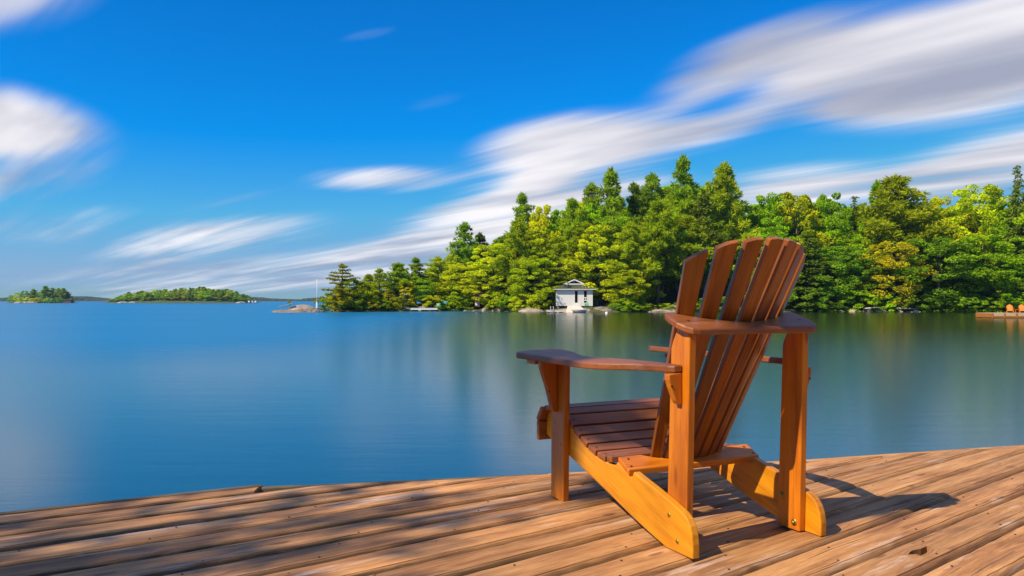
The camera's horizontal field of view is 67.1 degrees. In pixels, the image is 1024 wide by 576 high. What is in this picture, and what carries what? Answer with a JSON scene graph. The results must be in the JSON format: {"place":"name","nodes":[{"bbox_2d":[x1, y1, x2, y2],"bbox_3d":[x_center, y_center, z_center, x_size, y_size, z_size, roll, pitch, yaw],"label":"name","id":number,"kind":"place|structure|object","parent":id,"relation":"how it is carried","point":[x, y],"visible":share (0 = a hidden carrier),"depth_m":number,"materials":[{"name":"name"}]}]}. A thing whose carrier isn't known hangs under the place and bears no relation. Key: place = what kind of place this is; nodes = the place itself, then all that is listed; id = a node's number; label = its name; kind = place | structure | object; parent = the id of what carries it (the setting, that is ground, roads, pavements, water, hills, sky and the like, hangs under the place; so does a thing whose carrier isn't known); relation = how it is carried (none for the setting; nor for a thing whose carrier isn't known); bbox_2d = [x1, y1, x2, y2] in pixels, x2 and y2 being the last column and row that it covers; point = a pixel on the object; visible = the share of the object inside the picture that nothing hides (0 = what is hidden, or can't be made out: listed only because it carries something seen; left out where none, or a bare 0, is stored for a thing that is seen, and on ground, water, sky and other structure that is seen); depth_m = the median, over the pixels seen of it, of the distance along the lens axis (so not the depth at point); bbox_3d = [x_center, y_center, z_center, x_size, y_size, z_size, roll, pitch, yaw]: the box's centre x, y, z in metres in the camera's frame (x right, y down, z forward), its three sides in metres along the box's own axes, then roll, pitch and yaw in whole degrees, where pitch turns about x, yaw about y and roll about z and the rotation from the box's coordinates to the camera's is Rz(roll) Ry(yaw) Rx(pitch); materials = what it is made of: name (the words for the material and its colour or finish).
{"place":"outdoors","nodes":[
{"label":"outdoors","id":0,"kind":"place"},
{"bbox_2d":[105,299,258,302],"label":"terrain","id":1,"kind":"structure","parent":0,"point":[180,301],"depth_m":544.77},
{"bbox_2d":[0,301,1023,511],"bbox_3d":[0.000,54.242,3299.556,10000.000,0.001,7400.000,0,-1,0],"label":"water","id":2,"kind":"structure","parent":0,"point":[101,401],"depth_m":17.13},
{"bbox_2d":[0,296,405,300],"bbox_3d":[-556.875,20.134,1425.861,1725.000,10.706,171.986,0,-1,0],"label":"shore wood","id":3,"kind":"object","parent":2,"relation":"on","point":[83,298],"visible":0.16,"depth_m":1355.11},
{"bbox_2d":[0,445,1023,575],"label":"dock","id":4,"kind":"object","parent":2,"relation":"in","point":[957,512],"visible":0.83,"depth_m":2.70,"materials":[{"name":"brown wood"}]},
{"bbox_2d":[516,236,825,558],"bbox_3d":[0.601,0.344,2.947,0.804,1.003,1.113,0,-1,-25],"label":"adirondack chair","id":5,"kind":"object","parent":4,"relation":"on","point":[681,426],"visible":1,"depth_m":2.67,"materials":[{"name":"brown wood"}]},
{"bbox_2d":[976,313,1023,317],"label":"dock","id":6,"kind":"object","parent":2,"relation":"in","point":[1006,315],"visible":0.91,"depth_m":86.75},
{"bbox_2d":[0,0,1023,298],"label":"sky","id":7,"kind":"structure","parent":0,"point":[252,148],"materials":[{"name":"blue"}]},
{"bbox_2d":[333,284,1023,312],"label":"terrain","id":8,"kind":"structure","parent":0,"point":[668,298],"depth_m":135.87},
{"bbox_2d":[313,292,340,311],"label":"bush","id":9,"kind":"object","parent":8,"relation":"on","point":[324,305],"visible":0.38,"depth_m":135.53,"materials":[{"name":"green plant"}]},
{"bbox_2d":[326,289,357,311],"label":"bush","id":10,"kind":"object","parent":8,"relation":"on","point":[336,295],"visible":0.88,"depth_m":131.74,"materials":[{"name":"green plant"}]},
{"bbox_2d":[321,263,366,309],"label":"pine tree","id":11,"kind":"object","parent":8,"relation":"on","point":[340,270],"visible":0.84,"depth_m":132.73,"materials":[{"name":"green plant"}]},
{"bbox_2d":[327,278,371,308],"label":"leafy tree","id":12,"kind":"object","parent":8,"relation":"on","point":[349,284],"visible":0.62,"depth_m":132.87,"materials":[{"name":"green plant"}]},
{"bbox_2d":[343,296,370,310],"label":"bush","id":13,"kind":"object","parent":8,"relation":"on","point":[357,307],"visible":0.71,"depth_m":132.28,"materials":[{"name":"green plant"}]},
{"bbox_2d":[345,281,378,306],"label":"leafy tree","id":14,"kind":"object","parent":8,"relation":"on","point":[366,287],"visible":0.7,"depth_m":133.84,"materials":[{"name":"green plant"}]},
{"bbox_2d":[367,268,399,299],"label":"white pine tree","id":15,"kind":"object","parent":8,"relation":"on","point":[379,276],"visible":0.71,"depth_m":138.68,"materials":[{"name":"green plant"}]},
{"bbox_2d":[380,289,399,309],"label":"cedar tree","id":16,"kind":"object","parent":8,"relation":"on","point":[388,293],"visible":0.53,"depth_m":137.23,"materials":[{"name":"green plant"}]},
{"bbox_2d":[385,262,421,294],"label":"red pine tree","id":17,"kind":"object","parent":8,"relation":"on","point":[399,275],"visible":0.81,"depth_m":142.62,"materials":[{"name":"green plant"}]},
{"bbox_2d":[396,281,419,306],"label":"leafy tree","id":18,"kind":"object","parent":8,"relation":"on","point":[412,298],"visible":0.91,"depth_m":140.53,"materials":[{"name":"green plant"}]},
{"bbox_2d":[403,256,434,304],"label":"white pine tree","id":19,"kind":"object","parent":8,"relation":"on","point":[416,266],"visible":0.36,"depth_m":148.39,"materials":[{"name":"green plant"}]},
{"bbox_2d":[405,278,440,306],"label":"leafy tree","id":20,"kind":"object","parent":8,"relation":"on","point":[431,287],"visible":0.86,"depth_m":142.00,"materials":[{"name":"green plant"}]},
{"bbox_2d":[422,295,444,310],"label":"bush","id":21,"kind":"object","parent":8,"relation":"on","point":[436,298],"visible":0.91,"depth_m":140.46,"materials":[{"name":"green plant"}]},
{"bbox_2d":[417,256,452,295],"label":"red pine tree","id":22,"kind":"object","parent":8,"relation":"on","point":[434,269],"visible":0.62,"depth_m":148.67,"materials":[{"name":"green plant"}]},
{"bbox_2d":[437,249,467,306],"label":"cedar tree","id":23,"kind":"object","parent":8,"relation":"on","point":[446,292],"visible":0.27,"depth_m":147.58,"materials":[{"name":"green plant"}]},
{"bbox_2d":[442,295,470,310],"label":"bush","id":24,"kind":"object","parent":8,"relation":"on","point":[457,297],"visible":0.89,"depth_m":141.87,"materials":[{"name":"green plant"}]},
{"bbox_2d":[429,262,488,305],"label":"leafy tree","id":25,"kind":"object","parent":8,"relation":"on","point":[457,267],"visible":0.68,"depth_m":143.12,"materials":[{"name":"green plant"}]},
{"bbox_2d":[439,221,482,277],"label":"white pine tree","id":26,"kind":"object","parent":8,"relation":"on","point":[462,245],"visible":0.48,"depth_m":155.19,"materials":[{"name":"green plant"}]},
{"bbox_2d":[474,232,488,268],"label":"white pine tree","id":27,"kind":"object","parent":8,"relation":"on","point":[480,237],"visible":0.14,"depth_m":158.24,"materials":[{"name":"green plant"}]},
{"bbox_2d":[468,275,503,305],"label":"leafy tree","id":28,"kind":"object","parent":8,"relation":"on","point":[491,282],"visible":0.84,"depth_m":141.32,"materials":[{"name":"green plant"}]},
{"bbox_2d":[463,243,519,302],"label":"leafy tree","id":29,"kind":"object","parent":8,"relation":"on","point":[493,248],"visible":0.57,"depth_m":142.16,"materials":[{"name":"green plant"}]},
{"bbox_2d":[455,271,528,299],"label":"white pine tree","id":30,"kind":"object","parent":8,"relation":"on","point":[490,273],"visible":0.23,"depth_m":144.39,"materials":[{"name":"green plant"}]},
{"bbox_2d":[483,292,509,310],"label":"bush","id":31,"kind":"object","parent":8,"relation":"on","point":[495,300],"visible":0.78,"depth_m":139.08,"materials":[{"name":"green plant"}]},
{"bbox_2d":[494,217,542,296],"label":"red pine tree","id":32,"kind":"object","parent":8,"relation":"on","point":[517,228],"visible":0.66,"depth_m":141.91,"materials":[{"name":"green plant"}]},
{"bbox_2d":[505,192,540,245],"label":"white pine tree","id":33,"kind":"object","parent":8,"relation":"on","point":[522,208],"visible":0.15,"depth_m":156.12,"materials":[{"name":"green plant"}]},
{"bbox_2d":[508,292,538,310],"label":"bush","id":34,"kind":"object","parent":8,"relation":"on","point":[519,300],"visible":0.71,"depth_m":136.10,"materials":[{"name":"green plant"}]},
{"bbox_2d":[501,229,555,297],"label":"leafy tree","id":35,"kind":"object","parent":8,"relation":"on","point":[536,238],"visible":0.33,"depth_m":142.43,"materials":[{"name":"green plant"}]},
{"bbox_2d":[507,255,557,305],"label":"leafy tree","id":36,"kind":"object","parent":8,"relation":"on","point":[528,265],"visible":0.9,"depth_m":136.13,"materials":[{"name":"green plant"}]},
{"bbox_2d":[524,294,551,308],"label":"bush","id":37,"kind":"object","parent":8,"relation":"on","point":[541,301],"visible":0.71,"depth_m":134.63,"materials":[{"name":"green plant"}]},
{"bbox_2d":[527,204,561,267],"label":"leafy tree","id":38,"kind":"object","parent":8,"relation":"on","point":[540,218],"visible":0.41,"depth_m":145.97,"materials":[{"name":"green plant"}]},
{"bbox_2d":[545,209,565,236],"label":"leafy tree","id":39,"kind":"object","parent":8,"relation":"on","point":[556,213],"visible":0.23,"depth_m":148.02,"materials":[{"name":"green plant"}]},
{"bbox_2d":[523,266,593,305],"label":"red pine tree","id":40,"kind":"object","parent":8,"relation":"on","point":[559,279],"visible":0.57,"depth_m":137.47,"materials":[{"name":"green plant"}]},
{"bbox_2d":[536,235,586,272],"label":"red pine tree","id":41,"kind":"object","parent":8,"relation":"on","point":[552,254],"visible":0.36,"depth_m":142.35,"materials":[{"name":"green plant"}]},
{"bbox_2d":[543,197,590,260],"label":"red pine tree","id":42,"kind":"object","parent":8,"relation":"on","point":[573,218],"visible":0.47,"depth_m":144.80,"materials":[{"name":"green plant"}]},
{"bbox_2d":[553,279,595,308],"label":"boathouse","id":43,"kind":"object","parent":8,"relation":"on","point":[573,292],"visible":0.93,"depth_m":133.97,"materials":[{"name":"white paint"}]},
{"bbox_2d":[549,241,602,305],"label":"cedar tree","id":44,"kind":"object","parent":8,"relation":"on","point":[595,299],"visible":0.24,"depth_m":138.98,"materials":[{"name":"green plant"}]},
{"bbox_2d":[550,221,608,280],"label":"red pine tree","id":45,"kind":"object","parent":8,"relation":"on","point":[577,232],"visible":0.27,"depth_m":140.95,"materials":[{"name":"green plant"}]},
{"bbox_2d":[581,181,600,283],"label":"white pine tree","id":46,"kind":"object","parent":8,"relation":"on","point":[590,194],"visible":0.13,"depth_m":150.65,"materials":[{"name":"green plant"}]},
{"bbox_2d":[562,224,628,304],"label":"leafy tree","id":47,"kind":"object","parent":8,"relation":"on","point":[590,234],"visible":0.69,"depth_m":136.06,"materials":[{"name":"green plant"}]},
{"bbox_2d":[581,203,614,239],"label":"leafy tree","id":48,"kind":"object","parent":8,"relation":"on","point":[590,207],"visible":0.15,"depth_m":147.41,"materials":[{"name":"green plant"}]},
{"bbox_2d":[582,218,635,303],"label":"white pine tree","id":49,"kind":"object","parent":8,"relation":"on","point":[609,221],"visible":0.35,"depth_m":137.32,"materials":[{"name":"green plant"}]},
{"bbox_2d":[592,216,629,294],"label":"leafy tree","id":50,"kind":"object","parent":8,"relation":"on","point":[622,219],"visible":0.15,"depth_m":139.83,"materials":[{"name":"green plant"}]},
{"bbox_2d":[592,166,641,229],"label":"white pine tree","id":51,"kind":"object","parent":8,"relation":"on","point":[611,192],"visible":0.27,"depth_m":146.19,"materials":[{"name":"green plant"}]},
{"bbox_2d":[607,298,639,310],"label":"bush","id":52,"kind":"object","parent":8,"relation":"on","point":[621,304],"visible":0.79,"depth_m":129.14,"materials":[{"name":"green plant"}]},
{"bbox_2d":[599,269,650,307],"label":"leafy tree","id":53,"kind":"object","parent":8,"relation":"on","point":[620,275],"visible":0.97,"depth_m":130.12,"materials":[{"name":"green plant"}]},
{"bbox_2d":[604,220,660,299],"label":"red pine tree","id":54,"kind":"object","parent":8,"relation":"on","point":[631,230],"visible":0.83,"depth_m":133.85,"materials":[{"name":"green plant"}]},
{"bbox_2d":[612,230,666,299],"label":"leafy tree","id":55,"kind":"object","parent":8,"relation":"on","point":[651,289],"visible":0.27,"depth_m":135.03,"materials":[{"name":"green plant"}]},
{"bbox_2d":[624,182,654,226],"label":"white pine tree","id":56,"kind":"object","parent":8,"relation":"on","point":[634,207],"visible":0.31,"depth_m":149.84,"materials":[{"name":"green plant"}]},
{"bbox_2d":[638,171,674,216],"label":"red pine tree","id":57,"kind":"object","parent":8,"relation":"on","point":[652,180],"visible":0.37,"depth_m":153.41,"materials":[{"name":"green plant"}]},
{"bbox_2d":[644,221,682,302],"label":"red pine tree","id":58,"kind":"object","parent":8,"relation":"on","point":[668,278],"visible":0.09,"depth_m":140.88,"materials":[{"name":"green plant"}]},
{"bbox_2d":[636,199,703,305],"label":"red pine tree","id":59,"kind":"object","parent":8,"relation":"on","point":[656,225],"visible":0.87,"depth_m":134.50,"materials":[{"name":"green plant"}]},
{"bbox_2d":[658,153,702,286],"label":"white pine tree","id":60,"kind":"object","parent":8,"relation":"on","point":[682,168],"visible":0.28,"depth_m":147.30,"materials":[{"name":"green plant"}]},
{"bbox_2d":[666,185,697,226],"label":"red pine tree","id":61,"kind":"object","parent":8,"relation":"on","point":[683,204],"visible":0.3,"depth_m":145.21,"materials":[{"name":"green plant"}]},
{"bbox_2d":[664,222,711,270],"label":"red pine tree","id":62,"kind":"object","parent":8,"relation":"on","point":[685,232],"visible":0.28,"depth_m":137.40,"materials":[{"name":"green plant"}]},
{"bbox_2d":[673,214,713,280],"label":"red pine tree","id":63,"kind":"object","parent":8,"relation":"on","point":[683,220],"visible":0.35,"depth_m":137.17,"materials":[{"name":"green plant"}]},
{"bbox_2d":[689,190,731,293],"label":"white pine tree","id":64,"kind":"object","parent":8,"relation":"on","point":[703,200],"visible":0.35,"depth_m":141.34,"materials":[{"name":"green plant"}]},
{"bbox_2d":[701,213,733,281],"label":"red pine tree","id":65,"kind":"object","parent":8,"relation":"on","point":[715,226],"visible":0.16,"depth_m":141.00,"materials":[{"name":"green plant"}]},
{"bbox_2d":[701,160,760,296],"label":"red pine tree","id":66,"kind":"object","parent":8,"relation":"on","point":[722,185],"visible":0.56,"depth_m":144.14,"materials":[{"name":"green plant"}]},
{"bbox_2d":[726,238,756,284],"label":"red pine tree","id":67,"kind":"object","parent":8,"relation":"on","point":[733,263],"visible":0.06,"depth_m":141.78,"materials":[{"name":"green plant"}]},
{"bbox_2d":[748,192,792,236],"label":"leafy tree","id":68,"kind":"object","parent":8,"relation":"on","point":[773,203],"visible":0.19,"depth_m":147.68,"materials":[{"name":"green plant"}]},
{"bbox_2d":[743,226,805,298],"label":"leafy tree","id":69,"kind":"object","parent":8,"relation":"on","point":[773,231],"visible":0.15,"depth_m":138.46,"materials":[{"name":"green plant"}]},
{"bbox_2d":[759,216,791,256],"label":"leafy tree","id":70,"kind":"object","parent":8,"relation":"on","point":[779,222],"visible":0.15,"depth_m":143.80,"materials":[{"name":"green plant"}]},
{"bbox_2d":[770,192,840,246],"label":"leafy tree","id":71,"kind":"object","parent":8,"relation":"on","point":[789,201],"visible":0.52,"depth_m":144.76,"materials":[{"name":"green plant"}]},
{"bbox_2d":[786,286,828,311],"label":"bush","id":72,"kind":"object","parent":8,"relation":"on","point":[808,308],"visible":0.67,"depth_m":131.41,"materials":[{"name":"green plant"}]},
{"bbox_2d":[785,233,846,309],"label":"spruce tree","id":73,"kind":"object","parent":8,"relation":"on","point":[809,269],"visible":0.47,"depth_m":134.09,"materials":[{"name":"green plant"}]},
{"bbox_2d":[801,230,836,274],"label":"tree","id":74,"kind":"object","parent":8,"relation":"on","point":[822,243],"visible":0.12,"depth_m":140.89,"materials":[{"name":"green plant"}]},
{"bbox_2d":[799,192,855,275],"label":"leafy tree","id":75,"kind":"object","parent":8,"relation":"on","point":[825,203],"visible":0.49,"depth_m":144.43,"materials":[{"name":"green plant"}]},
{"bbox_2d":[807,285,855,311],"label":"bush","id":76,"kind":"object","parent":8,"relation":"on","point":[829,294],"visible":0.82,"depth_m":131.24,"materials":[{"name":"green plant"}]},
{"bbox_2d":[801,246,876,300],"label":"leafy tree","id":77,"kind":"object","parent":8,"relation":"on","point":[840,263],"visible":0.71,"depth_m":132.59,"materials":[{"name":"green plant"}]},
{"bbox_2d":[832,290,882,311],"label":"bush","id":78,"kind":"object","parent":8,"relation":"on","point":[857,305],"visible":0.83,"depth_m":131.10,"materials":[{"name":"green plant"}]},
{"bbox_2d":[834,238,880,300],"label":"leafy tree","id":79,"kind":"object","parent":8,"relation":"on","point":[857,246],"visible":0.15,"depth_m":139.08,"materials":[{"name":"green plant"}]},
{"bbox_2d":[849,196,872,293],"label":"spruce tree","id":80,"kind":"object","parent":8,"relation":"on","point":[856,211],"visible":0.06,"depth_m":145.13,"materials":[{"name":"green plant"}]},
{"bbox_2d":[852,210,880,271],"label":"leafy tree","id":81,"kind":"object","parent":8,"relation":"on","point":[857,235],"visible":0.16,"depth_m":141.43,"materials":[{"name":"green plant"}]},
{"bbox_2d":[838,257,897,308],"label":"leafy tree","id":82,"kind":"object","parent":8,"relation":"on","point":[864,272],"visible":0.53,"depth_m":132.38,"materials":[{"name":"green plant"}]},
{"bbox_2d":[868,179,885,217],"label":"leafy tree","id":83,"kind":"object","parent":8,"relation":"on","point":[875,186],"visible":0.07,"depth_m":148.41,"materials":[{"name":"green plant"}]},
{"bbox_2d":[865,292,906,311],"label":"bush","id":84,"kind":"object","parent":8,"relation":"on","point":[891,298],"visible":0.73,"depth_m":130.83,"materials":[{"name":"green plant"}]},
{"bbox_2d":[857,220,928,305],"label":"red pine tree","id":85,"kind":"object","parent":8,"relation":"on","point":[878,241],"visible":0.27,"depth_m":136.27,"materials":[{"name":"green plant"}]},
{"bbox_2d":[856,241,938,307],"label":"leafy tree","id":86,"kind":"object","parent":8,"relation":"on","point":[904,246],"visible":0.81,"depth_m":130.99,"materials":[{"name":"green plant"}]},
{"bbox_2d":[846,173,957,296],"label":"tree","id":87,"kind":"object","parent":8,"relation":"on","point":[892,193],"visible":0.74,"depth_m":137.36,"materials":[{"name":"green plant"}]},
{"bbox_2d":[886,290,942,311],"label":"bush","id":88,"kind":"object","parent":8,"relation":"on","point":[924,306],"visible":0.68,"depth_m":129.76,"materials":[{"name":"green plant"}]},
{"bbox_2d":[888,259,956,304],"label":"leafy tree","id":89,"kind":"object","parent":8,"relation":"on","point":[933,264],"visible":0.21,"depth_m":135.18,"materials":[{"name":"green plant"}]},
{"bbox_2d":[901,196,956,283],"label":"leafy tree","id":90,"kind":"object","parent":8,"relation":"on","point":[935,200],"visible":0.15,"depth_m":141.25,"materials":[{"name":"green plant"}]},
{"bbox_2d":[893,236,992,308],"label":"leafy tree","id":91,"kind":"object","parent":8,"relation":"on","point":[932,249],"visible":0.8,"depth_m":128.97,"materials":[{"name":"green plant"}]},
{"bbox_2d":[919,293,976,311],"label":"bush","id":92,"kind":"object","parent":8,"relation":"on","point":[948,308],"visible":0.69,"depth_m":128.98,"materials":[{"name":"green plant"}]},
{"bbox_2d":[935,231,999,303],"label":"leafy tree","id":93,"kind":"object","parent":8,"relation":"on","point":[979,234],"visible":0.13,"depth_m":134.90,"materials":[{"name":"green plant"}]},
{"bbox_2d":[950,209,988,263],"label":"leafy tree","id":94,"kind":"object","parent":8,"relation":"on","point":[971,214],"visible":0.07,"depth_m":141.13,"materials":[{"name":"green plant"}]},
{"bbox_2d":[950,214,997,247],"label":"leafy tree","id":95,"kind":"object","parent":8,"relation":"on","point":[970,222],"visible":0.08,"depth_m":138.76,"materials":[{"name":"green plant"}]},
{"bbox_2d":[952,292,995,311],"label":"bush","id":96,"kind":"object","parent":8,"relation":"on","point":[985,302],"visible":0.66,"depth_m":128.71,"materials":[{"name":"green plant"}]},
{"bbox_2d":[935,184,1016,300],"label":"leafy tree","id":97,"kind":"object","parent":8,"relation":"on","point":[994,193],"visible":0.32,"depth_m":136.32,"materials":[{"name":"green plant"}]},
{"bbox_2d":[940,234,1023,299],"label":"leafy tree","id":98,"kind":"object","parent":8,"relation":"on","point":[997,243],"visible":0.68,"depth_m":127.97,"materials":[{"name":"green plant"}]},
{"bbox_2d":[970,292,1020,311],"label":"bush","id":99,"kind":"object","parent":8,"relation":"on","point":[991,307],"visible":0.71,"depth_m":127.23,"materials":[{"name":"green plant"}]},
{"bbox_2d":[974,202,1021,290],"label":"leafy tree","id":100,"kind":"object","parent":8,"relation":"on","point":[1002,219],"visible":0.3,"depth_m":133.70,"materials":[{"name":"green plant"}]},
{"bbox_2d":[983,254,1023,308],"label":"leafy tree","id":101,"kind":"object","parent":8,"relation":"on","point":[1006,293],"visible":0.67,"depth_m":126.84,"materials":[{"name":"green plant"}]},
{"bbox_2d":[992,212,1023,297],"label":"leafy tree","id":102,"kind":"object","parent":8,"relation":"on","point":[1020,221],"visible":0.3,"depth_m":128.23,"materials":[{"name":"green plant"}]},
{"bbox_2d":[995,165,1023,306],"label":"spruce tree","id":103,"kind":"object","parent":8,"relation":"on","point":[1018,207],"visible":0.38,"depth_m":131.00,"materials":[{"name":"green plant"}]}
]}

